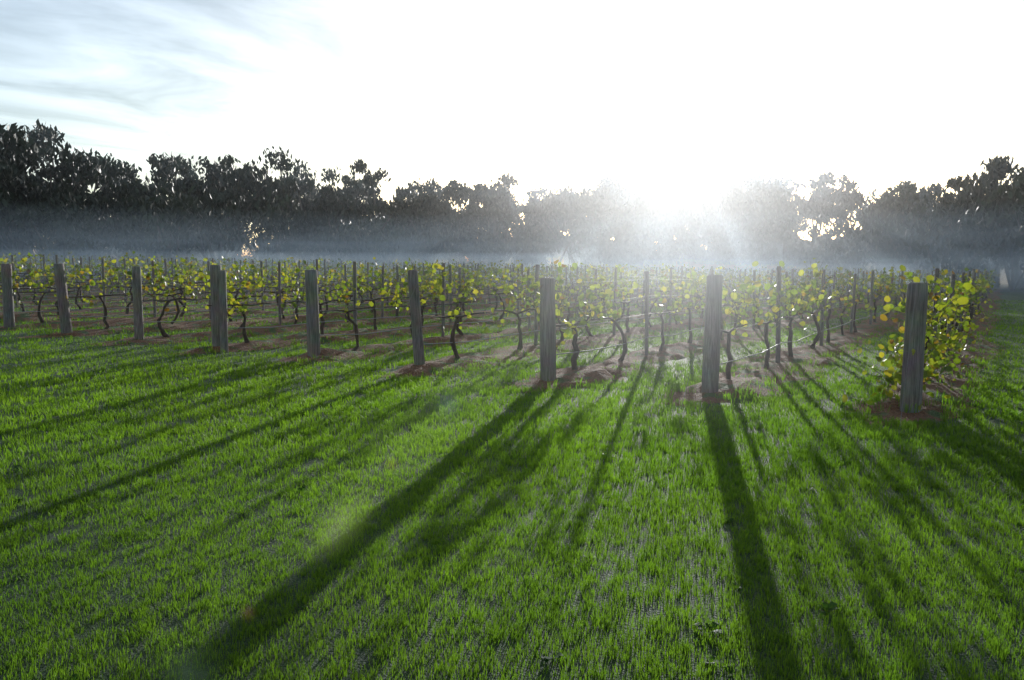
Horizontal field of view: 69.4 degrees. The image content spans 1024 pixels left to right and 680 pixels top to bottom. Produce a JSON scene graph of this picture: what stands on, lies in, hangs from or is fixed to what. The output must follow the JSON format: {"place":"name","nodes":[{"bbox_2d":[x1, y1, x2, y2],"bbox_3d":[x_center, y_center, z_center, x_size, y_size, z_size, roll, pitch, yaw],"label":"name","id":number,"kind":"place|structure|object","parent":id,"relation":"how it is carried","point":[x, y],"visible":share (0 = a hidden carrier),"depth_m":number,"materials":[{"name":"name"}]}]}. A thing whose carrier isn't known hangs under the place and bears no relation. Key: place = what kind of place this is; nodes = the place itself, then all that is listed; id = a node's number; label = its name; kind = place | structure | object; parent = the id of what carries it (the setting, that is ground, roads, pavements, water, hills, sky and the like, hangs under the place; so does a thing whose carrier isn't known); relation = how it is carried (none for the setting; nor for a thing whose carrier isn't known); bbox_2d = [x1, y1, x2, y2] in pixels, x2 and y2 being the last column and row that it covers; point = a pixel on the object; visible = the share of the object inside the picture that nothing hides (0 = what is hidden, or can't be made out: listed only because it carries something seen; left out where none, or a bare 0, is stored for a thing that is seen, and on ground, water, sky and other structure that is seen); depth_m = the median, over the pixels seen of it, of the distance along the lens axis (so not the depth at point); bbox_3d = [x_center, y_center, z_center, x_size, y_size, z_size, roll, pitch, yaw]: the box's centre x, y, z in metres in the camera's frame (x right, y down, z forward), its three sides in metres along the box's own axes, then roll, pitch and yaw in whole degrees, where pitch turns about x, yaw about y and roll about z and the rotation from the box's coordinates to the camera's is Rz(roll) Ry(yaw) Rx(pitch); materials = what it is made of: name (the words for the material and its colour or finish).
{"place":"outdoors","nodes":[
{"label":"outdoors","id":0,"kind":"place"},
{"bbox_2d":[0,266,1023,679],"bbox_3d":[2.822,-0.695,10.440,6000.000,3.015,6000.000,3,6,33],"label":"ground","id":1,"kind":"structure","parent":0,"point":[648,608],"depth_m":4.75,"materials":[{"name":"green plant"}]},
{"bbox_2d":[0,257,990,424],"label":"trellis wires","id":2,"kind":"object","parent":1,"relation":"on","point":[149,262],"visible":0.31,"depth_m":22.56,"materials":[{"name":"grey metal"}]},
{"bbox_2d":[1,253,993,412],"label":"trellis posts","id":3,"kind":"object","parent":1,"relation":"on","point":[917,292],"visible":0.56,"depth_m":14.89,"materials":[{"name":"wood"}]},
{"bbox_2d":[0,272,1004,427],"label":"soil strips","id":4,"kind":"object","parent":1,"relation":"on","point":[566,376],"visible":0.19,"depth_m":17.70,"materials":[{"name":"brown soil"}]},
{"bbox_2d":[0,269,988,365],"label":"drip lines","id":5,"kind":"object","parent":4,"relation":"on","point":[382,317],"visible":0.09,"depth_m":20.84,"materials":[{"name":"black plastic"}]},
{"bbox_2d":[0,251,1000,410],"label":"vine","id":6,"kind":"object","parent":4,"relation":"on","point":[932,355],"depth_m":19.43,"materials":[{"name":"green plant"}]},
{"bbox_2d":[0,119,1023,290],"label":"tree","id":7,"kind":"object","parent":1,"relation":"on","point":[423,220],"depth_m":94.29,"materials":[{"name":"green plant"}]},
{"bbox_2d":[29,219,1023,280],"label":"bush","id":8,"kind":"object","parent":1,"relation":"on","point":[566,261],"visible":0.01,"depth_m":165.43,"materials":[{"name":"green plant"}]},
{"bbox_2d":[0,0,1023,260],"label":"sky","id":9,"kind":"structure","parent":0,"point":[551,94],"materials":[{"name":"white"}]}
]}

